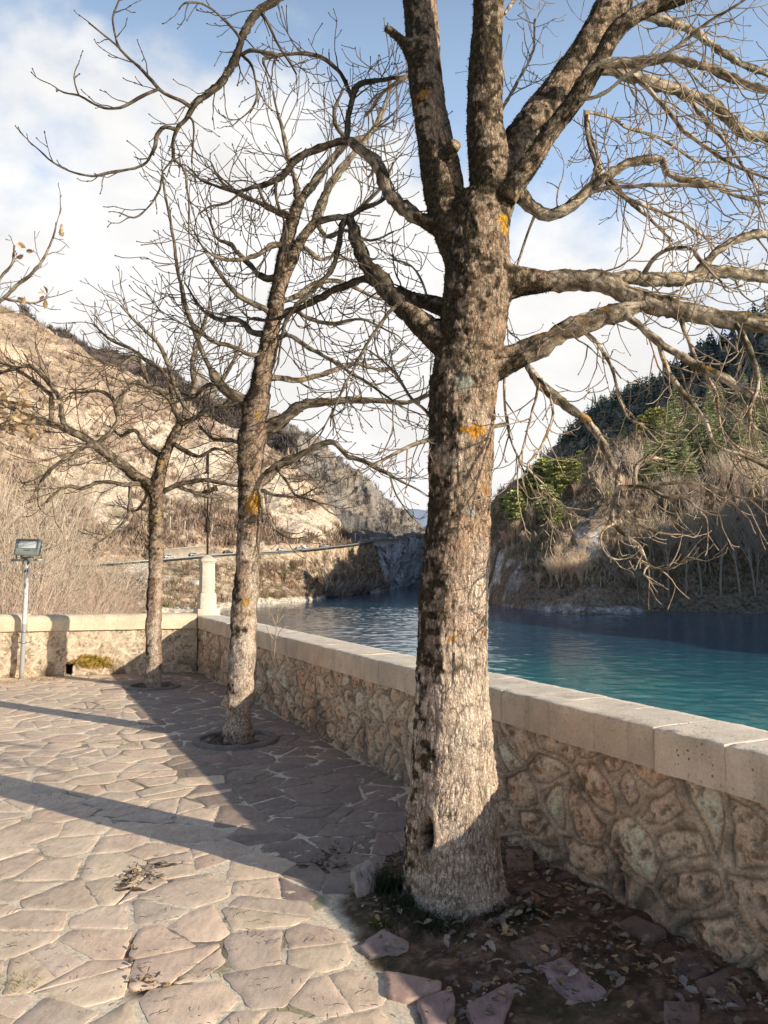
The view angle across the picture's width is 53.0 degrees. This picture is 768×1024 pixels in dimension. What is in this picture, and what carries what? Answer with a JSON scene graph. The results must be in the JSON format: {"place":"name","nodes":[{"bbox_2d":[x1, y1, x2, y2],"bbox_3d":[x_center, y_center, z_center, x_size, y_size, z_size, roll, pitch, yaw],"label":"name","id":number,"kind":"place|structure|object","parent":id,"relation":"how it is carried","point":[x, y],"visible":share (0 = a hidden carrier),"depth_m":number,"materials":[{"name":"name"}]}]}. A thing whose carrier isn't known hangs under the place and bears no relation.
{"place":"outdoors","nodes":[
{"label":"outdoors","id":0,"kind":"place"},
{"bbox_2d":[2,561,146,613],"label":"bank","id":1,"kind":"structure","parent":0,"point":[128,599],"depth_m":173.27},
{"bbox_2d":[1,567,51,613],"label":"bare shrub","id":2,"kind":"object","parent":1,"relation":"on","point":[22,604],"visible":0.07,"depth_m":18.87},
{"bbox_2d":[0,469,65,611],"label":"bare shrub","id":3,"kind":"object","parent":1,"relation":"on","point":[16,508],"visible":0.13,"depth_m":64.22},
{"bbox_2d":[0,432,71,596],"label":"bare shrub","id":4,"kind":"object","parent":1,"relation":"on","point":[19,511],"visible":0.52,"depth_m":29.14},
{"bbox_2d":[0,449,74,591],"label":"bare shrub","id":5,"kind":"object","parent":1,"relation":"on","point":[1,513],"visible":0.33,"depth_m":51.78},
{"bbox_2d":[0,465,88,610],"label":"bare shrub","id":6,"kind":"object","parent":1,"relation":"on","point":[42,536],"visible":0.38,"depth_m":31.65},
{"bbox_2d":[0,448,110,614],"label":"bare shrub","id":7,"kind":"object","parent":1,"relation":"on","point":[22,572],"visible":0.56,"depth_m":24.19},
{"bbox_2d":[0,449,111,614],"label":"bare shrub","id":8,"kind":"object","parent":1,"relation":"on","point":[74,556],"visible":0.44,"depth_m":30.66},
{"bbox_2d":[1,482,112,612],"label":"bare shrub","id":9,"kind":"object","parent":1,"relation":"on","point":[63,554],"visible":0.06,"depth_m":60.16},
{"bbox_2d":[1,464,117,610],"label":"bare shrub","id":10,"kind":"object","parent":1,"relation":"on","point":[60,545],"visible":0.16,"depth_m":55.48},
{"bbox_2d":[0,410,125,613],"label":"bare shrub","id":11,"kind":"object","parent":1,"relation":"on","point":[92,512],"visible":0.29,"depth_m":35.17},
{"bbox_2d":[0,476,128,613],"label":"bare shrub","id":12,"kind":"object","parent":1,"relation":"on","point":[60,553],"visible":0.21,"depth_m":39.59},
{"bbox_2d":[3,551,126,614],"bbox_3d":[-9.911,3.698,21.753,4.332,5.437,6.330,0,-4,4],"label":"bare shrub","id":13,"kind":"object","parent":1,"relation":"on","point":[56,609],"visible":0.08,"depth_m":21.85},
{"bbox_2d":[8,516,126,613],"bbox_3d":[-25.716,6.679,61.196,11.930,14.003,10.176,-3,-6,37],"label":"bare shrub","id":14,"kind":"object","parent":1,"relation":"on","point":[87,577],"visible":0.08,"depth_m":62.56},
{"bbox_2d":[0,563,136,614],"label":"bare shrub","id":15,"kind":"object","parent":1,"relation":"on","point":[16,600],"visible":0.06,"depth_m":20.49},
{"bbox_2d":[0,488,143,614],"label":"bare shrub","id":16,"kind":"object","parent":1,"relation":"on","point":[80,570],"visible":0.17,"depth_m":42.78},
{"bbox_2d":[0,429,145,614],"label":"bare shrub","id":17,"kind":"object","parent":1,"relation":"on","point":[45,559],"visible":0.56,"depth_m":26.19,"materials":[{"name":"plant"}]},
{"bbox_2d":[0,480,171,613],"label":"bare shrub","id":18,"kind":"object","parent":1,"relation":"on","point":[126,588],"visible":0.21,"depth_m":45.20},
{"bbox_2d":[21,522,163,613],"bbox_3d":[-23.657,7.128,60.270,12.368,14.518,10.550,0,-4,5],"label":"bare shrub","id":19,"kind":"object","parent":1,"relation":"on","point":[91,604],"visible":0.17,"depth_m":60.81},
{"bbox_2d":[60,554,128,612],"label":"bare shrub","id":20,"kind":"object","parent":1,"relation":"on","point":[95,586],"visible":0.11,"depth_m":80.09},
{"bbox_2d":[19,303,300,462],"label":"wooded ridge","id":21,"kind":"structure","parent":0,"point":[130,364],"depth_m":724.33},
{"bbox_2d":[17,304,300,465],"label":"ridge wood","id":22,"kind":"object","parent":21,"relation":"on","point":[281,435],"visible":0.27,"depth_m":710.18,"materials":[{"name":"plant"}]},
{"bbox_2d":[0,307,342,565],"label":"hillside","id":23,"kind":"structure","parent":0,"point":[312,519],"depth_m":397.39,"materials":[{"name":"stone"}]},
{"bbox_2d":[0,304,360,559],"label":"hillside scrub","id":24,"kind":"object","parent":23,"relation":"on","point":[229,519],"visible":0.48,"depth_m":345.57,"materials":[{"name":"plant"}]},
{"bbox_2d":[0,672,407,1023],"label":"paving","id":25,"kind":"structure","parent":0,"point":[102,974],"depth_m":4.35,"materials":[{"name":"stone"}]},
{"bbox_2d":[11,539,42,678],"bbox_3d":[-5.407,1.464,11.651,0.470,2.121,0.171,0,-4,0],"label":"floodlight","id":26,"kind":"object","parent":25,"relation":"on","point":[28,547],"visible":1,"depth_m":11.65,"materials":[{"name":"paint"}]},
{"bbox_2d":[125,681,180,690],"bbox_3d":[-3.215,2.435,10.732,0.754,0.068,0.754,0,-4,0],"label":"tree surround","id":27,"kind":"object","parent":25,"relation":"on","point":[132,688],"visible":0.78,"depth_m":10.51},
{"bbox_2d":[192,729,278,750],"bbox_3d":[-1.407,2.171,7.322,0.814,0.068,0.814,0,-4,0],"label":"tree surround","id":28,"kind":"object","parent":25,"relation":"on","point":[199,743],"visible":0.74,"depth_m":7.09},
{"bbox_2d":[49,541,374,567],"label":"road","id":29,"kind":"structure","parent":0,"point":[347,545],"depth_m":314.04,"materials":[{"name":"asphalt"}]},
{"bbox_2d":[147,545,205,559],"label":"retaining wall","id":30,"kind":"structure","parent":29,"relation":"on","point":[180,552],"depth_m":292.97,"materials":[{"name":"stone"}]},
{"bbox_2d":[55,540,372,566],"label":"guardrail","id":31,"kind":"object","parent":29,"relation":"on","point":[230,553],"visible":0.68,"depth_m":298.45,"materials":[{"name":"metal"}]},
{"bbox_2d":[358,539,398,544],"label":"bridge parapet","id":32,"kind":"structure","parent":29,"relation":"on","point":[385,541],"depth_m":436.84,"materials":[{"name":"concrete"}]},
{"bbox_2d":[47,542,383,612],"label":"shore slope","id":33,"kind":"structure","parent":0,"point":[354,551],"depth_m":292.18,"materials":[{"name":"stone"}]},
{"bbox_2d":[69,550,384,610],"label":"shore scrub","id":34,"kind":"object","parent":33,"relation":"on","point":[274,594],"visible":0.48,"depth_m":277.07,"materials":[{"name":"plant"}]},
{"bbox_2d":[319,567,398,596],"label":"shore brush","id":35,"kind":"object","parent":33,"relation":"on","point":[347,587],"visible":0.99,"depth_m":366.98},
{"bbox_2d":[196,370,425,541],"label":"mountainside","id":36,"kind":"structure","parent":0,"point":[348,519],"depth_m":723.00,"materials":[{"name":"stone"}]},
{"bbox_2d":[200,377,425,540],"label":"scrub","id":37,"kind":"object","parent":36,"relation":"on","point":[391,526],"visible":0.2,"depth_m":725.78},
{"bbox_2d":[0,671,767,1023],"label":"ground","id":38,"kind":"structure","parent":0,"point":[540,1001],"depth_m":3.38,"materials":[{"name":"stone"}]},
{"bbox_2d":[0,183,73,450],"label":"oak tree","id":39,"kind":"object","parent":38,"relation":"on","point":[18,421],"visible":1,"depth_m":8.25,"materials":[{"name":"brown plant"}]},
{"bbox_2d":[0,613,196,677],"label":"parapet wall","id":40,"kind":"structure","parent":38,"relation":"on","point":[76,644],"depth_m":11.99,"materials":[{"name":"stone"}]},
{"bbox_2d":[0,264,273,687],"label":"bare tree","id":41,"kind":"object","parent":38,"relation":"on","point":[155,488],"visible":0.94,"depth_m":10.81,"materials":[{"name":"brown plant"}]},
{"bbox_2d":[114,18,452,744],"bbox_3d":[-0.982,-1.461,7.535,3.443,7.561,2.888,0,-4,0],"label":"bare tree","id":42,"kind":"object","parent":38,"relation":"on","point":[257,427],"visible":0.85,"depth_m":7.44,"materials":[{"name":"brown plant"}]},
{"bbox_2d":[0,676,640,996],"bbox_3d":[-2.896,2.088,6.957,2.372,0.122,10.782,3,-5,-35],"label":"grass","id":43,"kind":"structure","parent":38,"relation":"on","point":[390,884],"depth_m":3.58,"materials":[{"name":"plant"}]},
{"bbox_2d":[350,860,377,897],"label":"rock","id":44,"kind":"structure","parent":38,"relation":"on","point":[362,886],"depth_m":3.92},
{"bbox_2d":[358,929,408,959],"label":"paving slab","id":45,"kind":"structure","parent":38,"relation":"on","point":[370,948],"depth_m":3.27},
{"bbox_2d":[0,683,767,1023],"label":"fallen leaves","id":46,"kind":"object","parent":38,"relation":"on","point":[682,979],"visible":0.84,"depth_m":3.18,"materials":[{"name":"brown plant"}]},
{"bbox_2d":[15,0,767,919],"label":"bare tree","id":47,"kind":"object","parent":38,"relation":"on","point":[451,858],"visible":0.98,"depth_m":3.90,"materials":[{"name":"brown plant"}]},
{"bbox_2d":[384,971,441,1004],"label":"paving slab","id":48,"kind":"structure","parent":38,"relation":"on","point":[406,989],"depth_m":2.95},
{"bbox_2d":[417,988,455,1023],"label":"paving slab","id":49,"kind":"structure","parent":38,"relation":"on","point":[434,1005],"depth_m":2.81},
{"bbox_2d":[197,615,767,985],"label":"parapet wall","id":50,"kind":"structure","parent":38,"relation":"on","point":[658,815],"depth_m":3.90,"materials":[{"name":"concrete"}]},
{"bbox_2d":[193,454,219,615],"bbox_3d":[-2.927,0.349,12.812,0.366,2.710,0.363,2,-5,-25],"label":"wayside cross","id":51,"kind":"object","parent":50,"relation":"on","point":[206,600],"visible":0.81,"depth_m":12.66,"materials":[{"name":"stone"}]},
{"bbox_2d":[266,606,286,656],"bbox_3d":[-1.049,1.160,7.533,0.205,0.516,0.011,0,-4,0],"label":"sapling","id":52,"kind":"object","parent":50,"relation":"on","point":[276,624],"visible":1,"depth_m":7.53,"materials":[{"name":"brown plant"}]},
{"bbox_2d":[466,983,514,1023],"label":"paving slab","id":53,"kind":"structure","parent":38,"relation":"on","point":[477,1012],"depth_m":2.81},
{"bbox_2d":[455,893,539,947],"bbox_3d":[0.564,1.889,3.570,0.094,0.109,0.750,-3,-6,37],"label":"exposed root","id":54,"kind":"object","parent":38,"relation":"on","point":[512,910],"visible":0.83,"depth_m":3.55,"materials":[{"name":"brown plant"}]},
{"bbox_2d":[505,849,534,871],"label":"paving slab","id":55,"kind":"structure","parent":38,"relation":"on","point":[520,862],"depth_m":4.25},
{"bbox_2d":[510,930,560,968],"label":"paving slab","id":56,"kind":"structure","parent":38,"relation":"on","point":[521,950],"depth_m":3.26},
{"bbox_2d":[538,957,607,1003],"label":"paving slab","id":57,"kind":"structure","parent":38,"relation":"on","point":[581,979],"depth_m":2.97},
{"bbox_2d":[619,915,666,947],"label":"paving slab","id":58,"kind":"structure","parent":38,"relation":"on","point":[640,926],"depth_m":3.44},
{"bbox_2d":[663,1000,700,1023],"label":"paving slab","id":59,"kind":"structure","parent":38,"relation":"on","point":[691,1015],"depth_m":2.78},
{"bbox_2d":[673,951,716,979],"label":"paving slab","id":60,"kind":"structure","parent":38,"relation":"on","point":[695,972],"depth_m":3.13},
{"bbox_2d":[695,968,745,1009],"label":"paving slab","id":61,"kind":"structure","parent":38,"relation":"on","point":[703,984],"depth_m":2.95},
{"bbox_2d":[0,0,767,556],"label":"sky","id":62,"kind":"structure","parent":0,"point":[48,37],"materials":[{"name":"white"}]},
{"bbox_2d":[367,537,424,592],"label":"gorge cliff","id":63,"kind":"structure","parent":0,"point":[402,581],"depth_m":486.41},
{"bbox_2d":[369,533,423,580],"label":"gorge scrub","id":64,"kind":"object","parent":63,"relation":"on","point":[390,560],"visible":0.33,"depth_m":474.64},
{"bbox_2d":[407,509,427,525],"bbox_3d":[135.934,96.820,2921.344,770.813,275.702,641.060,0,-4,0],"label":"distant mountain","id":65,"kind":"structure","parent":0,"point":[419,513],"depth_m":3143.34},
{"bbox_2d":[182,587,767,730],"bbox_3d":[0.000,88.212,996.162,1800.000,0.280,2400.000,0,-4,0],"label":"lake water","id":66,"kind":"structure","parent":0,"point":[712,665],"depth_m":116.00,"materials":[{"name":"liquid"}]},
{"bbox_2d":[488,402,767,614],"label":"promontory","id":67,"kind":"structure","parent":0,"point":[510,585],"depth_m":229.59,"materials":[{"name":"stone"}]},
{"bbox_2d":[505,490,528,544],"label":"pine tree","id":68,"kind":"object","parent":67,"relation":"on","point":[513,511],"visible":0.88,"depth_m":263.37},
{"bbox_2d":[518,469,540,520],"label":"pine tree","id":69,"kind":"object","parent":67,"relation":"on","point":[527,486],"visible":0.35,"depth_m":270.39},
{"bbox_2d":[520,465,549,524],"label":"pine tree","id":70,"kind":"object","parent":67,"relation":"on","point":[535,470],"visible":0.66,"depth_m":266.92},
{"bbox_2d":[531,457,553,513],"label":"pine tree","id":71,"kind":"object","parent":67,"relation":"on","point":[540,461],"visible":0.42,"depth_m":268.16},
{"bbox_2d":[534,483,558,540],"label":"pine tree","id":72,"kind":"object","parent":67,"relation":"on","point":[545,502],"visible":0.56,"depth_m":245.81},
{"bbox_2d":[543,459,567,493],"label":"pine tree","id":73,"kind":"object","parent":67,"relation":"on","point":[549,471],"visible":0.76,"depth_m":262.08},
{"bbox_2d":[541,548,569,588],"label":"bare hill tree","id":74,"kind":"object","parent":67,"relation":"on","point":[555,566],"visible":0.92,"depth_m":218.33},
{"bbox_2d":[548,499,565,539],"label":"pine tree","id":75,"kind":"object","parent":67,"relation":"on","point":[558,515],"visible":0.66,"depth_m":241.22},
{"bbox_2d":[548,457,572,504],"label":"pine tree","id":76,"kind":"object","parent":67,"relation":"on","point":[564,464],"visible":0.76,"depth_m":261.50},
{"bbox_2d":[559,552,585,587],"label":"bare hill tree","id":77,"kind":"object","parent":67,"relation":"on","point":[567,565],"visible":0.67,"depth_m":217.33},
{"bbox_2d":[567,459,584,490],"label":"pine tree","id":78,"kind":"object","parent":67,"relation":"on","point":[574,467],"visible":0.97,"depth_m":260.68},
{"bbox_2d":[567,551,597,582],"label":"bare hill tree","id":79,"kind":"object","parent":67,"relation":"on","point":[576,567],"visible":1,"depth_m":213.61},
{"bbox_2d":[615,523,635,571],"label":"bare hill tree","id":80,"kind":"object","parent":67,"relation":"on","point":[628,543],"visible":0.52,"depth_m":222.84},
{"bbox_2d":[490,401,767,596],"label":"promontory scrub","id":81,"kind":"object","parent":67,"relation":"on","point":[532,564],"visible":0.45,"depth_m":239.36,"materials":[{"name":"plant"}]},
{"bbox_2d":[613,445,646,484],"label":"bare hill tree","id":82,"kind":"object","parent":67,"relation":"on","point":[637,457],"visible":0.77,"depth_m":254.60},
{"bbox_2d":[620,442,650,472],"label":"bare hill tree","id":83,"kind":"object","parent":67,"relation":"on","point":[635,459],"visible":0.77,"depth_m":255.39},
{"bbox_2d":[633,415,648,433],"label":"pine tree","id":84,"kind":"object","parent":67,"relation":"on","point":[639,418],"visible":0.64,"depth_m":307.54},
{"bbox_2d":[638,512,654,563],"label":"bare hill tree","id":85,"kind":"object","parent":67,"relation":"on","point":[646,524],"visible":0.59,"depth_m":228.23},
{"bbox_2d":[637,437,659,482],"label":"conifer tree","id":86,"kind":"object","parent":67,"relation":"on","point":[651,470],"visible":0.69,"depth_m":260.13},
{"bbox_2d":[641,408,657,431],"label":"pine tree","id":87,"kind":"object","parent":67,"relation":"on","point":[650,420],"visible":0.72,"depth_m":308.63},
{"bbox_2d":[653,406,667,436],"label":"pine tree","id":88,"kind":"object","parent":67,"relation":"on","point":[658,412],"visible":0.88,"depth_m":289.41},
{"bbox_2d":[645,418,678,480],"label":"conifer tree","id":89,"kind":"object","parent":67,"relation":"on","point":[672,470],"visible":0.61,"depth_m":259.64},
{"bbox_2d":[651,510,678,598],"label":"bare hill tree","id":90,"kind":"object","parent":67,"relation":"on","point":[666,546],"visible":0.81,"depth_m":217.89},
{"bbox_2d":[653,466,680,528],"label":"bare hill tree","id":91,"kind":"object","parent":67,"relation":"on","point":[666,490],"visible":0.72,"depth_m":235.91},
{"bbox_2d":[658,385,696,472],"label":"conifer tree","id":92,"kind":"object","parent":67,"relation":"on","point":[669,423],"visible":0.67,"depth_m":261.62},
{"bbox_2d":[675,438,700,486],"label":"conifer tree","id":93,"kind":"object","parent":67,"relation":"on","point":[690,476],"visible":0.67,"depth_m":250.70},
{"bbox_2d":[674,520,701,598],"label":"bare hill tree","id":94,"kind":"object","parent":67,"relation":"on","point":[686,552],"visible":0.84,"depth_m":216.78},
{"bbox_2d":[679,497,706,595],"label":"bare hill tree","id":95,"kind":"object","parent":67,"relation":"on","point":[688,521],"visible":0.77,"depth_m":219.17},
{"bbox_2d":[678,394,707,459],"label":"conifer tree","id":96,"kind":"object","parent":67,"relation":"on","point":[687,426],"visible":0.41,"depth_m":264.29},
{"bbox_2d":[695,518,713,576],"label":"bare hill tree","id":97,"kind":"object","parent":67,"relation":"on","point":[704,540],"visible":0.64,"depth_m":225.75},
{"bbox_2d":[689,404,722,467],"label":"conifer tree","id":98,"kind":"object","parent":67,"relation":"on","point":[706,444],"visible":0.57,"depth_m":259.97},
{"bbox_2d":[700,515,716,571],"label":"bare hill tree","id":99,"kind":"object","parent":67,"relation":"on","point":[709,521],"visible":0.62,"depth_m":226.36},
{"bbox_2d":[695,447,732,507],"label":"bare hill tree","id":100,"kind":"object","parent":67,"relation":"on","point":[716,472],"visible":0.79,"depth_m":241.26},
{"bbox_2d":[701,378,733,449],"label":"conifer tree","id":101,"kind":"object","parent":67,"relation":"on","point":[716,417],"visible":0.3,"depth_m":263.69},
{"bbox_2d":[701,419,736,477],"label":"conifer tree","id":102,"kind":"object","parent":67,"relation":"on","point":[718,438],"visible":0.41,"depth_m":254.09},
{"bbox_2d":[700,446,737,499],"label":"bare hill tree","id":103,"kind":"object","parent":67,"relation":"on","point":[722,472],"visible":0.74,"depth_m":242.63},
{"bbox_2d":[709,506,735,595],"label":"bare hill tree","id":104,"kind":"object","parent":67,"relation":"on","point":[722,556],"visible":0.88,"depth_m":219.08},
{"bbox_2d":[707,495,748,598],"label":"bare hill tree","id":105,"kind":"object","parent":67,"relation":"on","point":[733,542],"visible":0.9,"depth_m":219.54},
{"bbox_2d":[721,450,752,510],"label":"bare hill tree","id":106,"kind":"object","parent":67,"relation":"on","point":[734,476],"visible":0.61,"depth_m":236.75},
{"bbox_2d":[726,401,750,461],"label":"conifer tree","id":107,"kind":"object","parent":67,"relation":"on","point":[735,436],"visible":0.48,"depth_m":253.83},
{"bbox_2d":[722,506,762,597],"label":"bare hill tree","id":108,"kind":"object","parent":67,"relation":"on","point":[748,539],"visible":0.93,"depth_m":218.41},
{"bbox_2d":[734,468,759,526],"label":"bare hill tree","id":109,"kind":"object","parent":67,"relation":"on","point":[746,489],"visible":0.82,"depth_m":231.43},
{"bbox_2d":[736,493,759,568],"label":"bare hill tree","id":110,"kind":"object","parent":67,"relation":"on","point":[745,509],"visible":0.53,"depth_m":221.75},
{"bbox_2d":[743,430,765,480],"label":"conifer tree","id":111,"kind":"object","parent":67,"relation":"on","point":[753,456],"visible":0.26,"depth_m":245.66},
{"bbox_2d":[742,394,767,453],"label":"conifer tree","id":112,"kind":"object","parent":67,"relation":"on","point":[757,420],"visible":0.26,"depth_m":256.23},
{"bbox_2d":[746,453,767,510],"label":"bare hill tree","id":113,"kind":"object","parent":67,"relation":"on","point":[765,472],"visible":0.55,"depth_m":233.63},
{"bbox_2d":[748,527,767,584],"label":"bare hill tree","id":114,"kind":"object","parent":67,"relation":"on","point":[757,550],"visible":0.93,"depth_m":217.30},
{"bbox_2d":[491,314,767,502],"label":"back ridge","id":115,"kind":"structure","parent":0,"point":[764,337],"depth_m":358.57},
{"bbox_2d":[492,307,765,500],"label":"back ridge scrub","id":116,"kind":"object","parent":115,"relation":"on","point":[748,369],"visible":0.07,"depth_m":379.30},
{"bbox_2d":[556,296,767,457],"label":"conifer wood","id":117,"kind":"object","parent":115,"relation":"on","point":[595,410],"visible":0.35,"depth_m":380.03,"materials":[{"name":"plant"}]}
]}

